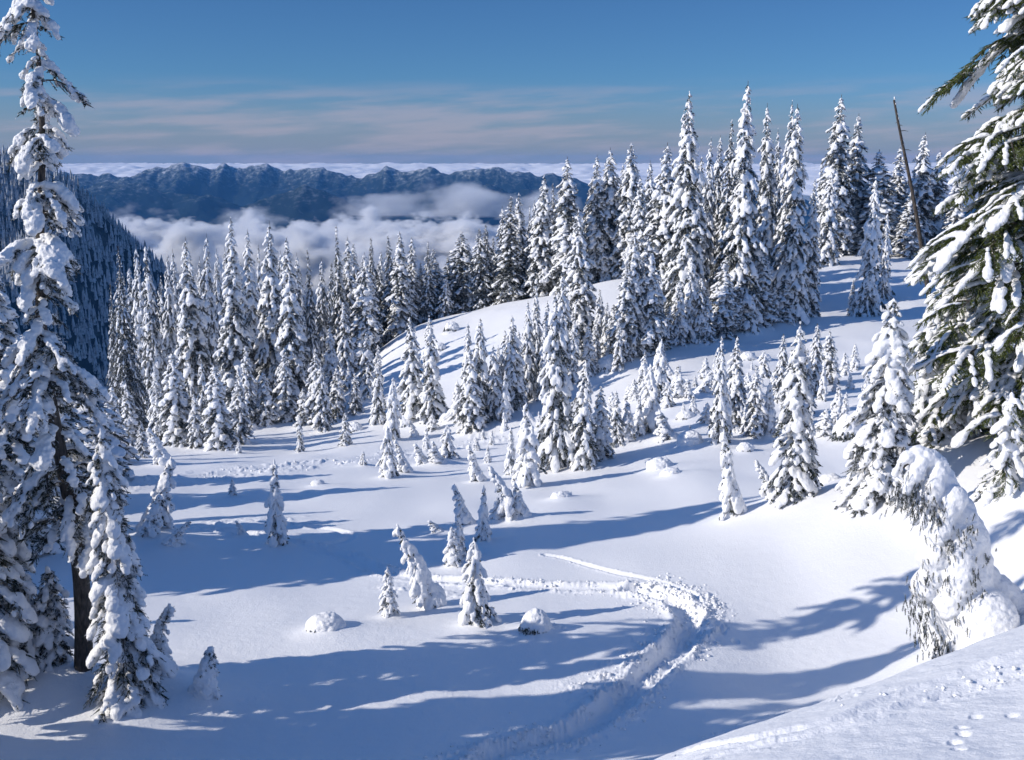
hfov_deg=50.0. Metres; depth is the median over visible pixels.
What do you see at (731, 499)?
bent young fir
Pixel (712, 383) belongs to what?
young fir
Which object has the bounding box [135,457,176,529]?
bent young fir
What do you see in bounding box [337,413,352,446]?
fir tree
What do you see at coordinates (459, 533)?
young fir
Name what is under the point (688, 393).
bent young fir
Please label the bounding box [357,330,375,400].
fir tree
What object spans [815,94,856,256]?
fir tree
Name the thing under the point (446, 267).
fir tree
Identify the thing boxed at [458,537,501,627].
young fir
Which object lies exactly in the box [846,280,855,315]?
fir tree
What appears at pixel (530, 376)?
fir tree
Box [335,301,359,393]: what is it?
fir tree
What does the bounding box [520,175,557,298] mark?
fir tree
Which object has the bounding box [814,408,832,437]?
young fir
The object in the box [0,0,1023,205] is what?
sky
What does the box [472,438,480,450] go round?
young fir
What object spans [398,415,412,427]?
buried bush
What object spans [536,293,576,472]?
fir tree
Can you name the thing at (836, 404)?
young fir
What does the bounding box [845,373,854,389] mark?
young fir
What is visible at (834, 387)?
young fir
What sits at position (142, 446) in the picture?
fir tree
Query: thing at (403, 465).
bent young fir
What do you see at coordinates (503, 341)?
fir tree
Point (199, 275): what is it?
fir tree
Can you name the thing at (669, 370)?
bent young fir
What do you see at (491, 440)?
young fir
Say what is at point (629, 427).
young fir
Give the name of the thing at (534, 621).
buried bush
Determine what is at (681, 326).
fir tree
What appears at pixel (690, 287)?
fir tree
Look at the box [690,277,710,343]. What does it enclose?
fir tree
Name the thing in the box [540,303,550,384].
fir tree
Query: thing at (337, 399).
fir tree
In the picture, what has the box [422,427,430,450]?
young fir
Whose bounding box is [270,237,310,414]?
fir tree
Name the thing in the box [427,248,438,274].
fir tree
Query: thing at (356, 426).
buried bush
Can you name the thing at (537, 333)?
fir tree
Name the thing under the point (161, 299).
fir tree
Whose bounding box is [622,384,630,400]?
young fir
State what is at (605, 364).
buried bush
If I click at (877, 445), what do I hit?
foreground fir
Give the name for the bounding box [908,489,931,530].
young fir
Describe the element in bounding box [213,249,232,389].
fir tree
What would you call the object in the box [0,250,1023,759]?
snow ground
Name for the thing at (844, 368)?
young fir
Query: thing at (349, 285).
fir tree
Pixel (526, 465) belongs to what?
young fir
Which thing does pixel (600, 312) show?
fir tree
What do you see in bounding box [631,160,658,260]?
fir tree
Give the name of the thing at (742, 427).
young fir
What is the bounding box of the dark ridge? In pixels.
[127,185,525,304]
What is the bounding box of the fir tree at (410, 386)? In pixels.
[396,318,423,418]
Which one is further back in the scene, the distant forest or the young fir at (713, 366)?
the distant forest
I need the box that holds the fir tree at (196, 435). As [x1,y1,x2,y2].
[183,394,207,448]
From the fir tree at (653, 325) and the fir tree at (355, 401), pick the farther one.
the fir tree at (355, 401)
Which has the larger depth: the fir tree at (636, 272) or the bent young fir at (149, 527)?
the fir tree at (636, 272)
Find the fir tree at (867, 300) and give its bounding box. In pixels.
[852,177,886,316]
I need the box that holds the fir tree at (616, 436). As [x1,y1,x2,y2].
[608,391,625,447]
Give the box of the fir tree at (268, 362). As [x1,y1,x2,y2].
[249,224,284,407]
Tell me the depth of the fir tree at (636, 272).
98.44 m
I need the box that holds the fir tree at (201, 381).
[196,359,213,433]
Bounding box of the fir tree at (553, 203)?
[549,186,558,291]
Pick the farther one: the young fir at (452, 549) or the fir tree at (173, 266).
the fir tree at (173, 266)
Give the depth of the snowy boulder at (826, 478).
50.20 m
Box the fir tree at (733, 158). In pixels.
[732,130,738,197]
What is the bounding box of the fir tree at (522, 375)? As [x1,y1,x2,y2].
[517,332,528,405]
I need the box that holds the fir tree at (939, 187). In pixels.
[925,150,952,242]
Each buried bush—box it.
[305,611,356,632]
[310,479,324,484]
[348,422,362,431]
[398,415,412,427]
[434,342,445,352]
[438,410,452,421]
[442,321,461,334]
[518,608,566,635]
[596,354,624,377]
[675,410,694,420]
[736,442,758,451]
[740,351,756,360]
[759,353,771,360]
[827,413,861,441]
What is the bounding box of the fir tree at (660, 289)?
[655,274,668,344]
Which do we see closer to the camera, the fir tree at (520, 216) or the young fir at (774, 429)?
the young fir at (774, 429)
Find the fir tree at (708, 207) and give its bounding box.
[696,140,716,294]
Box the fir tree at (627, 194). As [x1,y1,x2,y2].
[609,143,639,279]
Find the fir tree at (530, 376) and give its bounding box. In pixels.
[520,303,538,398]
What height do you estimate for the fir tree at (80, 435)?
7.284 m
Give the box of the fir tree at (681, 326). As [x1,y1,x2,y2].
[671,280,690,345]
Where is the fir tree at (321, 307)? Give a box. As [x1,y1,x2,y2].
[313,261,330,377]
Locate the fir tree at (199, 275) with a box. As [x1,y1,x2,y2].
[196,256,203,369]
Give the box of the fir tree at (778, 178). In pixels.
[772,132,782,239]
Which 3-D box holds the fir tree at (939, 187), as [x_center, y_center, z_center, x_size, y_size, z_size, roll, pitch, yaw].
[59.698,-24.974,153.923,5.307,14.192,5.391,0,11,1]
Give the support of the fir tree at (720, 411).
on the snow ground
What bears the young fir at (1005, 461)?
on the snow ground
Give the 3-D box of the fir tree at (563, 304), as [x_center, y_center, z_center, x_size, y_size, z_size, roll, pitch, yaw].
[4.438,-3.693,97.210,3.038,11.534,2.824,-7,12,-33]
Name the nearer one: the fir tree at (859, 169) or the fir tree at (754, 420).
the fir tree at (754, 420)
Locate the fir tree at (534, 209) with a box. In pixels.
[523,202,537,298]
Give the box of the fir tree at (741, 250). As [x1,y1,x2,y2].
[719,85,767,334]
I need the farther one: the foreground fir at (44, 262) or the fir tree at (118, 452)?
the fir tree at (118, 452)
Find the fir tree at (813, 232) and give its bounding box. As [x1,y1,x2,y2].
[802,181,823,318]
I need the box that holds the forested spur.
[0,156,170,405]
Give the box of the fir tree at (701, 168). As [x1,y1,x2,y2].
[696,158,708,252]
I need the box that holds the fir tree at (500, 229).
[494,208,507,303]
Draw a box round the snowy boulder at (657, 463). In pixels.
[645,457,673,470]
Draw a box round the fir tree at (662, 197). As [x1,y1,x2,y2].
[637,142,681,314]
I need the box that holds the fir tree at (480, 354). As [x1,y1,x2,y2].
[471,319,489,413]
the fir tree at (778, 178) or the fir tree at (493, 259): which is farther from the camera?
the fir tree at (493, 259)
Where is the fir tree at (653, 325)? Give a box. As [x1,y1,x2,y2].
[635,236,670,358]
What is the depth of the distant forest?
2042.67 m
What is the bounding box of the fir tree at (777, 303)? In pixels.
[769,288,783,323]
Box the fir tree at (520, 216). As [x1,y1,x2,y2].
[502,194,530,302]
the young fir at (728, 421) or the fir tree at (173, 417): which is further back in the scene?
the fir tree at (173, 417)
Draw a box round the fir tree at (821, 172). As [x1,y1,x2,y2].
[813,164,822,242]
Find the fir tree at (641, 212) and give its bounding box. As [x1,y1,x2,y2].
[624,176,647,295]
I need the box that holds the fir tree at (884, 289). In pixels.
[876,212,895,301]
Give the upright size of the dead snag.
16.535 m
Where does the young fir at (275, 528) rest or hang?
on the snow ground
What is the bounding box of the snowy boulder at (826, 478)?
[818,472,841,483]
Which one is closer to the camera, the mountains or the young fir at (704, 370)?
the young fir at (704, 370)
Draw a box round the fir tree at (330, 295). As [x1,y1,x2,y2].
[324,262,338,328]
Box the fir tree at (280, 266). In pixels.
[278,252,288,346]
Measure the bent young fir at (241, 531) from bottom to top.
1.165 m
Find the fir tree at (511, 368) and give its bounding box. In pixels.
[500,317,528,413]
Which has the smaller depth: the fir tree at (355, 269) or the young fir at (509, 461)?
the young fir at (509, 461)
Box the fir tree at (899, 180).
[887,146,908,249]
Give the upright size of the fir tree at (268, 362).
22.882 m
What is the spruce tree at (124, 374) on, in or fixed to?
on the snow ground
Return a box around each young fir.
[133,493,162,537]
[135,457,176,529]
[146,427,175,465]
[150,603,178,678]
[161,520,191,546]
[187,646,220,699]
[228,479,236,495]
[235,441,242,453]
[235,521,248,534]
[263,459,289,546]
[358,451,367,464]
[375,426,400,478]
[378,567,400,617]
[383,378,401,438]
[392,524,446,610]
[393,439,413,472]
[408,420,419,436]
[413,443,427,465]
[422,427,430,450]
[424,414,438,432]
[427,448,446,463]
[427,520,443,533]
[431,441,441,456]
[439,424,461,458]
[442,527,461,567]
[447,380,461,420]
[451,484,475,525]
[455,512,466,558]
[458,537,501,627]
[466,444,486,482]
[471,485,492,542]
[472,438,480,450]
[480,429,485,439]
[483,446,491,462]
[487,465,520,521]
[489,431,494,444]
[489,497,501,519]
[498,372,513,423]
[499,412,508,431]
[504,427,515,474]
[511,402,547,488]
[511,481,531,516]
[536,411,540,427]
[605,392,615,419]
[620,400,634,426]
[620,403,636,443]
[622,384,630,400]
[628,379,638,402]
[632,396,645,437]
[634,364,660,432]
[636,353,648,391]
[642,339,670,401]
[653,410,678,442]
[660,382,675,408]
[665,363,674,375]
[670,365,685,400]
[681,378,695,400]
[689,394,699,413]
[692,376,697,386]
[693,370,713,393]
[696,402,711,423]
[697,358,710,378]
[709,374,716,389]
[712,352,716,375]
[718,429,747,520]
[725,384,732,436]
[738,400,748,433]
[740,372,751,399]
[753,459,771,498]
[757,350,771,377]
[762,383,775,431]
[769,371,775,389]
[770,416,781,434]
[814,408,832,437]
[815,362,827,401]
[829,386,842,423]
[831,377,837,391]
[837,392,849,421]
[839,353,852,375]
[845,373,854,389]
[848,343,860,369]
[863,373,869,390]
[879,445,1023,661]
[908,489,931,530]
[969,392,1023,508]
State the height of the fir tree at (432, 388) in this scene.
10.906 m
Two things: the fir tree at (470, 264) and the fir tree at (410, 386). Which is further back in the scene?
the fir tree at (470, 264)
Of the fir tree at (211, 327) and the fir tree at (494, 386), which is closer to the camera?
the fir tree at (494, 386)
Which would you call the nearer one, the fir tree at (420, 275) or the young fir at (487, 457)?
the young fir at (487, 457)
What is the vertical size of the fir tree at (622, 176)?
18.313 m
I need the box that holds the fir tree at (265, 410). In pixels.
[253,372,280,427]
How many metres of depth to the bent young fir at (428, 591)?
39.11 m
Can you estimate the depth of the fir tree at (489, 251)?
150.29 m
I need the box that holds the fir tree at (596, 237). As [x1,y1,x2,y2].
[583,157,611,283]
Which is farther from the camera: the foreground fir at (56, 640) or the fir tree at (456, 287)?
the fir tree at (456, 287)
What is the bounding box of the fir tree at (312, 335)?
[304,248,321,382]
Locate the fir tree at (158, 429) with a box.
[147,372,164,443]
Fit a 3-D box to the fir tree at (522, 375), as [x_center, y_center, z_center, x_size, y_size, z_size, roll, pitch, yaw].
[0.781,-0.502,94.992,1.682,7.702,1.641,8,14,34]
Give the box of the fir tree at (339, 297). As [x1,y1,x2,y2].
[329,227,357,378]
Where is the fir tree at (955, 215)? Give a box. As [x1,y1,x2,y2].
[941,170,964,229]
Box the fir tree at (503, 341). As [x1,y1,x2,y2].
[500,331,509,365]
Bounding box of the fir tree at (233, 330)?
[213,217,253,421]
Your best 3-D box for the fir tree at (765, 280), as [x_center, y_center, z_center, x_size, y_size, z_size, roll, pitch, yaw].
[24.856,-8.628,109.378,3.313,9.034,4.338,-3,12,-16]
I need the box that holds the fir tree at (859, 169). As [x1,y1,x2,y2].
[840,116,871,254]
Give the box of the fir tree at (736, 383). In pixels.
[726,337,746,432]
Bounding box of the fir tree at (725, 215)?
[705,120,737,303]
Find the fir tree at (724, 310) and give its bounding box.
[709,260,743,340]
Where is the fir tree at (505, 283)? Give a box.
[487,196,529,305]
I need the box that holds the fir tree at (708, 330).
[697,296,717,344]
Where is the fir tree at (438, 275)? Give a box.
[432,258,443,315]
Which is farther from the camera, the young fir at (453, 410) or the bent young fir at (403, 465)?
the young fir at (453, 410)
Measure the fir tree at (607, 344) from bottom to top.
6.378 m
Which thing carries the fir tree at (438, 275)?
on the snow ground
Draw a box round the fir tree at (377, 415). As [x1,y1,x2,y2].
[368,345,387,425]
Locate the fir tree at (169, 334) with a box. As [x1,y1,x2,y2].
[162,253,183,404]
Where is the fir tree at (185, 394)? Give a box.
[177,375,191,419]
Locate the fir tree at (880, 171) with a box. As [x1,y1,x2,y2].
[848,149,902,253]
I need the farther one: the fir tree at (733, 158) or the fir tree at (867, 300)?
the fir tree at (733, 158)
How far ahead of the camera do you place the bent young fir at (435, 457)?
75.65 m
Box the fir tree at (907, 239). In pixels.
[890,193,929,259]
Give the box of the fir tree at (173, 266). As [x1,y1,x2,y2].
[170,248,185,378]
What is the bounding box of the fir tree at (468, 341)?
[459,322,472,408]
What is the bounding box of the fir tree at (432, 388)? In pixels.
[414,315,448,424]
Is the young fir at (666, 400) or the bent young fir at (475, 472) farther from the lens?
the young fir at (666, 400)
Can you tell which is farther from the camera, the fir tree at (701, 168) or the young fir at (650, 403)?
the fir tree at (701, 168)
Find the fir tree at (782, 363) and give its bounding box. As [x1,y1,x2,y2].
[771,334,788,403]
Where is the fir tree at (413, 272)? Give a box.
[406,237,424,324]
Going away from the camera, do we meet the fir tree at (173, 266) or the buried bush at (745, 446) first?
the buried bush at (745, 446)
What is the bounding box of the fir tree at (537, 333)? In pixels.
[530,286,542,375]
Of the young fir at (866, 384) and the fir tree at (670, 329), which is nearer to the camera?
the young fir at (866, 384)
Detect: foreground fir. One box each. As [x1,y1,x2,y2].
[0,0,130,671]
[0,446,41,711]
[0,482,52,669]
[32,566,73,671]
[82,428,176,724]
[832,298,918,517]
[895,259,999,458]
[904,0,1023,451]
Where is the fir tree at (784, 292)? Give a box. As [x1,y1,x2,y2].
[774,274,799,323]
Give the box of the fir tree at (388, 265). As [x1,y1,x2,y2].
[379,236,398,343]
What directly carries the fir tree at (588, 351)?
on the snow ground
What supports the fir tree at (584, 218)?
on the snow ground
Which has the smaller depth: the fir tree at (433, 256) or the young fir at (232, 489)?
the young fir at (232, 489)
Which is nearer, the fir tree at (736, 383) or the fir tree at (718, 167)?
the fir tree at (736, 383)
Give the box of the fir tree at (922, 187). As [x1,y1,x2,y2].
[900,132,939,245]
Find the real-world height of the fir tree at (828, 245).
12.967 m
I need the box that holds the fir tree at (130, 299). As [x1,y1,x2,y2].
[124,269,134,348]
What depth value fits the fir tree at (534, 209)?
148.48 m
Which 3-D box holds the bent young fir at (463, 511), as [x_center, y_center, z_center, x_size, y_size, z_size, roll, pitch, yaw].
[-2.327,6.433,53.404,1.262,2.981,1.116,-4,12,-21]
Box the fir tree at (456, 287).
[440,234,479,314]
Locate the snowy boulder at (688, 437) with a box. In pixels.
[676,429,703,446]
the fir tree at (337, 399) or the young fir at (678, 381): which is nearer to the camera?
the young fir at (678, 381)
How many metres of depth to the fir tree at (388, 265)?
152.04 m
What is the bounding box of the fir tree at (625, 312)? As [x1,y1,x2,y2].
[605,262,642,362]
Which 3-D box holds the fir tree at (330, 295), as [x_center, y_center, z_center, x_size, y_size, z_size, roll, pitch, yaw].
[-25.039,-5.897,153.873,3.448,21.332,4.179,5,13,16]
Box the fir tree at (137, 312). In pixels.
[130,249,150,416]
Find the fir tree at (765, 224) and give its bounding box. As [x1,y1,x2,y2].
[752,105,779,304]
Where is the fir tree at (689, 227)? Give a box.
[659,91,712,321]
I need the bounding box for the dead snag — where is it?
[893,96,932,324]
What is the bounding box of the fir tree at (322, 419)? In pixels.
[311,362,337,432]
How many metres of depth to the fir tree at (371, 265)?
152.12 m
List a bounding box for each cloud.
[45,162,1023,195]
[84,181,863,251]
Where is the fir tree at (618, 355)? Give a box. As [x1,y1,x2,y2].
[610,319,625,371]
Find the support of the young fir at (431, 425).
on the snow ground
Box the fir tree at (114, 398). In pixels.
[108,385,125,442]
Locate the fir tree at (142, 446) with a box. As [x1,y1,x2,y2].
[135,424,149,457]
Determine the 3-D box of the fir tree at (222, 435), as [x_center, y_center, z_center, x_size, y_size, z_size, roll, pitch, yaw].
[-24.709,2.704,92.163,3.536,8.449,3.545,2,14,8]
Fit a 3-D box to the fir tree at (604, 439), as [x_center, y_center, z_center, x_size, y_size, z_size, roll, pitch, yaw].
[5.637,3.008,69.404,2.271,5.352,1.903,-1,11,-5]
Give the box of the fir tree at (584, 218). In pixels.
[582,192,588,232]
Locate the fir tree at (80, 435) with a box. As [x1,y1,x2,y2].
[46,414,128,534]
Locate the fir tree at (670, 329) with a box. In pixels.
[666,306,675,347]
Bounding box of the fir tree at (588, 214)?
[584,178,592,277]
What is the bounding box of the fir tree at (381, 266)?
[376,253,385,303]
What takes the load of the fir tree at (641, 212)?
on the snow ground
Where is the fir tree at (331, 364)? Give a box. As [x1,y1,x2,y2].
[323,326,346,400]
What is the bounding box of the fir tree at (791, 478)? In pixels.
[758,321,823,508]
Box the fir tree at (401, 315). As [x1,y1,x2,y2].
[383,231,418,337]
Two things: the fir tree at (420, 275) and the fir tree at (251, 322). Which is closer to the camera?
the fir tree at (251, 322)
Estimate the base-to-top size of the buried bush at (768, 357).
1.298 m
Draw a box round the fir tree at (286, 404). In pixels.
[272,354,301,422]
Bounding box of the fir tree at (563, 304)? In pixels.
[557,274,572,381]
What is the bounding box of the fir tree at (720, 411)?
[706,336,732,443]
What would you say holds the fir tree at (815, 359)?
on the snow ground
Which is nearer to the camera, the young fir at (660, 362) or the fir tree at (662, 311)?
the young fir at (660, 362)
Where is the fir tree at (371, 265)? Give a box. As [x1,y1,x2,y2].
[367,239,384,347]
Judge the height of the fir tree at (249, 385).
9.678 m
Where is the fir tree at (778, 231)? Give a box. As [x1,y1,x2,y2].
[768,100,800,295]
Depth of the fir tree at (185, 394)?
100.98 m
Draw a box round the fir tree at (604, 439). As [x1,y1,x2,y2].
[592,386,615,459]
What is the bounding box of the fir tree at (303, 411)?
[293,388,310,427]
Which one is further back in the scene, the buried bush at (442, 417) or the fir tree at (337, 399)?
the fir tree at (337, 399)
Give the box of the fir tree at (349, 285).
[341,236,357,371]
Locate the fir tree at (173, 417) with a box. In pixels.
[156,352,191,447]
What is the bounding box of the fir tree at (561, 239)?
[545,156,588,295]
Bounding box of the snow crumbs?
[144,432,1021,759]
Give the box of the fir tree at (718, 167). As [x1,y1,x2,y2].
[708,137,724,285]
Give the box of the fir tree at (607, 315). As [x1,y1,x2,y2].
[599,304,610,357]
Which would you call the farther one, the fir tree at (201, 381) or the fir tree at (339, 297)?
the fir tree at (339, 297)
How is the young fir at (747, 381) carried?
on the snow ground
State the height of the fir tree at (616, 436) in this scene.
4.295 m
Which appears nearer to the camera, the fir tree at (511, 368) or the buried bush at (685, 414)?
the buried bush at (685, 414)
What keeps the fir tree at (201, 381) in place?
on the snow ground
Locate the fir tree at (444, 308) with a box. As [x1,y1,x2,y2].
[434,277,457,317]
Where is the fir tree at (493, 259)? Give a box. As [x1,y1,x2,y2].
[491,238,497,273]
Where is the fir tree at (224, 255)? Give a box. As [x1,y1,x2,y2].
[223,248,244,351]
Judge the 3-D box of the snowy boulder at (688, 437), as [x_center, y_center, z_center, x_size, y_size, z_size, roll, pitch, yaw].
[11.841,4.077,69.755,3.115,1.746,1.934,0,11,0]
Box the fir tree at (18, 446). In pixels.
[0,276,65,557]
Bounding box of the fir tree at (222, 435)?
[199,364,243,450]
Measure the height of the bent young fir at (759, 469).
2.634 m
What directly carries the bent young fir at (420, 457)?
on the snow ground
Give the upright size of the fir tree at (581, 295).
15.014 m
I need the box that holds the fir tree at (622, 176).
[619,165,624,210]
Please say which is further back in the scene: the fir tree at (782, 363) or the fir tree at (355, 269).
the fir tree at (355, 269)
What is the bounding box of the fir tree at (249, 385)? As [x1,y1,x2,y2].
[239,346,263,430]
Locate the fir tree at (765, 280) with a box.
[756,251,777,330]
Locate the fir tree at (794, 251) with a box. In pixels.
[770,104,813,325]
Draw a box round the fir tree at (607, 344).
[603,305,615,355]
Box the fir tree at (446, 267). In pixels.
[442,257,451,296]
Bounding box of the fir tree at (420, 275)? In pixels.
[415,262,423,314]
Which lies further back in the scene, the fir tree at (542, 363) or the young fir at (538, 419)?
the fir tree at (542, 363)
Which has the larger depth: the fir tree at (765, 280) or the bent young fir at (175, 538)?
the fir tree at (765, 280)
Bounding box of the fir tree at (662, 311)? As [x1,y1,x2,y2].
[659,299,671,349]
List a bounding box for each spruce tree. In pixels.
[105,285,118,403]
[109,250,153,430]
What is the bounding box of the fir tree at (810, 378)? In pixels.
[800,350,816,414]
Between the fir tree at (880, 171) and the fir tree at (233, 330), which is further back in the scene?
the fir tree at (880, 171)
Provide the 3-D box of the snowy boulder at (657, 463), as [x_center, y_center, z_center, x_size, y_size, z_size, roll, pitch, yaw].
[9.124,5.173,64.229,2.778,1.234,1.741,0,11,0]
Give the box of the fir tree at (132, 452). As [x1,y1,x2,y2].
[104,401,140,463]
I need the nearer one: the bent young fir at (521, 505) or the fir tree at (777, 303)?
the bent young fir at (521, 505)
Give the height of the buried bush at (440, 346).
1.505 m
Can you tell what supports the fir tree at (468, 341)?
on the snow ground
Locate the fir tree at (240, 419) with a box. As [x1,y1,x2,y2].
[229,373,255,444]
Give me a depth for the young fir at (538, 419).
87.80 m
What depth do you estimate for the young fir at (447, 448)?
78.21 m
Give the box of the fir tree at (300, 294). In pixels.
[293,257,312,390]
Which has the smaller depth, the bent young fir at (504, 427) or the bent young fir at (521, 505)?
the bent young fir at (521, 505)
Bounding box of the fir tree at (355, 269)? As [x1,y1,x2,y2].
[350,243,360,315]
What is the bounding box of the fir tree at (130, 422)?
[120,389,142,439]
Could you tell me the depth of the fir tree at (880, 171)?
147.14 m
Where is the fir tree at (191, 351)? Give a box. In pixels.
[173,238,213,413]
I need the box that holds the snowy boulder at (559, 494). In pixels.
[550,491,575,498]
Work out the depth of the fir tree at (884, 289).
124.33 m
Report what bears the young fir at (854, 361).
on the snow ground
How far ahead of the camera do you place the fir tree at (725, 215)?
120.38 m
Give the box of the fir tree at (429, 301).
[417,242,438,324]
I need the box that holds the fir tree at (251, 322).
[239,229,260,387]
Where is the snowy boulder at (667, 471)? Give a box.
[660,467,680,477]
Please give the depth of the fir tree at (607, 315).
100.94 m
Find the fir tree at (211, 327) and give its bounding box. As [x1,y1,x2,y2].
[196,233,221,383]
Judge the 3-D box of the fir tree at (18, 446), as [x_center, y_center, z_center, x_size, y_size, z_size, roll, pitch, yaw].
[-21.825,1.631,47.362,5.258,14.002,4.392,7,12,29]
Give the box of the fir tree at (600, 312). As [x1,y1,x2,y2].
[592,290,604,346]
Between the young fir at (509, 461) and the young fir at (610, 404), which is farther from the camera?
the young fir at (610, 404)
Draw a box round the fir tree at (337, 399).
[329,368,348,419]
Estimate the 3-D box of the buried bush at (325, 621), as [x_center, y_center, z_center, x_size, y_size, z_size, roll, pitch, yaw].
[-5.961,8.407,36.968,2.309,1.081,1.430,0,11,0]
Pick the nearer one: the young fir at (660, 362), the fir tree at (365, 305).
the young fir at (660, 362)
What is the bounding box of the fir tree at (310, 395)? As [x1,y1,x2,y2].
[304,348,321,424]
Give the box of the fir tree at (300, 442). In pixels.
[293,416,305,451]
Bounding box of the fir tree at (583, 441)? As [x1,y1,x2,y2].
[567,359,601,470]
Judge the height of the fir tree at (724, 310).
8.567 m
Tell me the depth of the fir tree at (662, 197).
116.02 m
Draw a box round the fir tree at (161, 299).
[156,276,165,384]
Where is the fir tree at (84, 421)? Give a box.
[17,350,97,497]
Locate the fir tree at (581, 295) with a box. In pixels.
[564,209,596,358]
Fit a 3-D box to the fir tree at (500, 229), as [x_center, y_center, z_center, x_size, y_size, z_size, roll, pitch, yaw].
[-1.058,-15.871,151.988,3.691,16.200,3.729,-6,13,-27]
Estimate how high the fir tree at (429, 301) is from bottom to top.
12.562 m
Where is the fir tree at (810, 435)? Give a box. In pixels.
[805,405,816,481]
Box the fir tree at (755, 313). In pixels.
[747,292,760,324]
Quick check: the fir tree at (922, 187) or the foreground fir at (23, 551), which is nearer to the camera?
the foreground fir at (23, 551)
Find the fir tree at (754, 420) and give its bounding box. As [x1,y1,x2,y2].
[743,365,767,438]
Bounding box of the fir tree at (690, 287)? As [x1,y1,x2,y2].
[683,255,698,343]
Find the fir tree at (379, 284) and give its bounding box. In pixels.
[375,264,385,346]
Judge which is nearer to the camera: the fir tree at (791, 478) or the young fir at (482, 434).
the fir tree at (791, 478)
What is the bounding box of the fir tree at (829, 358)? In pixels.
[820,331,840,385]
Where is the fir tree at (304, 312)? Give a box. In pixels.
[299,270,310,362]
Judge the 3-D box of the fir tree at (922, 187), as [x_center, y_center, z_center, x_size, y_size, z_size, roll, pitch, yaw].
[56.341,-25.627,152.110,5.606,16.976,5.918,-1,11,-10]
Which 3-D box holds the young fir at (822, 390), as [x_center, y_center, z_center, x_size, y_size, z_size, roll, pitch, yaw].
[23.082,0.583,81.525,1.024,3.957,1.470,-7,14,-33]
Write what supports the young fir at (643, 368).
on the snow ground
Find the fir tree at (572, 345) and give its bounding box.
[567,318,580,384]
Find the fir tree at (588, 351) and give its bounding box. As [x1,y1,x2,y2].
[580,325,599,376]
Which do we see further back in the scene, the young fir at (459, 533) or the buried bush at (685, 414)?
the buried bush at (685, 414)
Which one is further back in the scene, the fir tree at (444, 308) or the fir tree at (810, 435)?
the fir tree at (444, 308)
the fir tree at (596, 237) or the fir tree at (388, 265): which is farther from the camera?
the fir tree at (388, 265)
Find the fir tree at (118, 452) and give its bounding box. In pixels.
[70,391,134,477]
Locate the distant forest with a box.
[0,143,181,407]
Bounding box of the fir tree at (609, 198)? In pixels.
[596,147,621,280]
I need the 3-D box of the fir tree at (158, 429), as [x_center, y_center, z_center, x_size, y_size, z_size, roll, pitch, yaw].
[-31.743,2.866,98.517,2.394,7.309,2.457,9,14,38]
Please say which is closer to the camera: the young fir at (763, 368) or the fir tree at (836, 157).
the young fir at (763, 368)
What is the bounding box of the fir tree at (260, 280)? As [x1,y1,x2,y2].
[256,246,266,377]
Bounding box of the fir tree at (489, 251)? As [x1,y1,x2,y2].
[482,224,498,304]
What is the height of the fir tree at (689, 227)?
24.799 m
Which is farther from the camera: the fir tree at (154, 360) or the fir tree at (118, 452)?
the fir tree at (154, 360)
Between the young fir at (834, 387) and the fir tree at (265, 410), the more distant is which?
the fir tree at (265, 410)
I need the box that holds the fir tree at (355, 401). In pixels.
[344,372,364,415]
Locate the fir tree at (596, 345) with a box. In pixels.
[591,319,601,363]
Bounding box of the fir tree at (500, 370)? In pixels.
[495,347,503,388]
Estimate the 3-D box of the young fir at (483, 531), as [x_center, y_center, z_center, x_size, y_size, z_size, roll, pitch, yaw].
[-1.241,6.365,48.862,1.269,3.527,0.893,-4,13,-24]
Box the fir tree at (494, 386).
[484,347,502,420]
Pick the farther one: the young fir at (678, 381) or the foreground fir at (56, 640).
the young fir at (678, 381)
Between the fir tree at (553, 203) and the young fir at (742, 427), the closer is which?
the young fir at (742, 427)
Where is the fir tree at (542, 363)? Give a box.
[534,322,548,400]
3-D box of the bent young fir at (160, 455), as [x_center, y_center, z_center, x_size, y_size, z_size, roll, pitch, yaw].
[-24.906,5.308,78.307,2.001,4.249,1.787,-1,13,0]
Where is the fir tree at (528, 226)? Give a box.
[525,206,530,260]
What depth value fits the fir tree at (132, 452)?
78.42 m
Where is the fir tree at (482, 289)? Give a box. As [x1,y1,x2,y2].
[468,228,493,309]
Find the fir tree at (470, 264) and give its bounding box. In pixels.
[457,243,477,311]
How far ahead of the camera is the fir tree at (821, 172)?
169.31 m
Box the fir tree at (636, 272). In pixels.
[620,226,648,357]
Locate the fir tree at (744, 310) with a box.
[730,283,752,334]
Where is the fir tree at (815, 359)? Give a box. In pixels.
[809,324,823,393]
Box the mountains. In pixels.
[53,162,1019,233]
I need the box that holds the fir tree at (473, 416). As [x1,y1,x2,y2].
[453,352,489,434]
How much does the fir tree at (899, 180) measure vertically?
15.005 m
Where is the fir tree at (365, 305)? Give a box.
[348,253,385,366]
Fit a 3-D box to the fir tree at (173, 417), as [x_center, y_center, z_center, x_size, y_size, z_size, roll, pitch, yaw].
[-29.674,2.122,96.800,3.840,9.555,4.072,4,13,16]
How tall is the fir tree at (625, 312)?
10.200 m
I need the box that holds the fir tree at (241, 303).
[239,262,246,340]
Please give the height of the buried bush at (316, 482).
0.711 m
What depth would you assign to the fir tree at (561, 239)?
137.63 m
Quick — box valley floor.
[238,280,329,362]
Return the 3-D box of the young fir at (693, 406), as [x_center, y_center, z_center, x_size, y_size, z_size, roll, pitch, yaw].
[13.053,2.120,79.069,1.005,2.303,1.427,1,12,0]
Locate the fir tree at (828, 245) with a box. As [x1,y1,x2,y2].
[817,172,842,266]
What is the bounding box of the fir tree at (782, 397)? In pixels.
[778,363,793,413]
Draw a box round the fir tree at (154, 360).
[139,247,168,429]

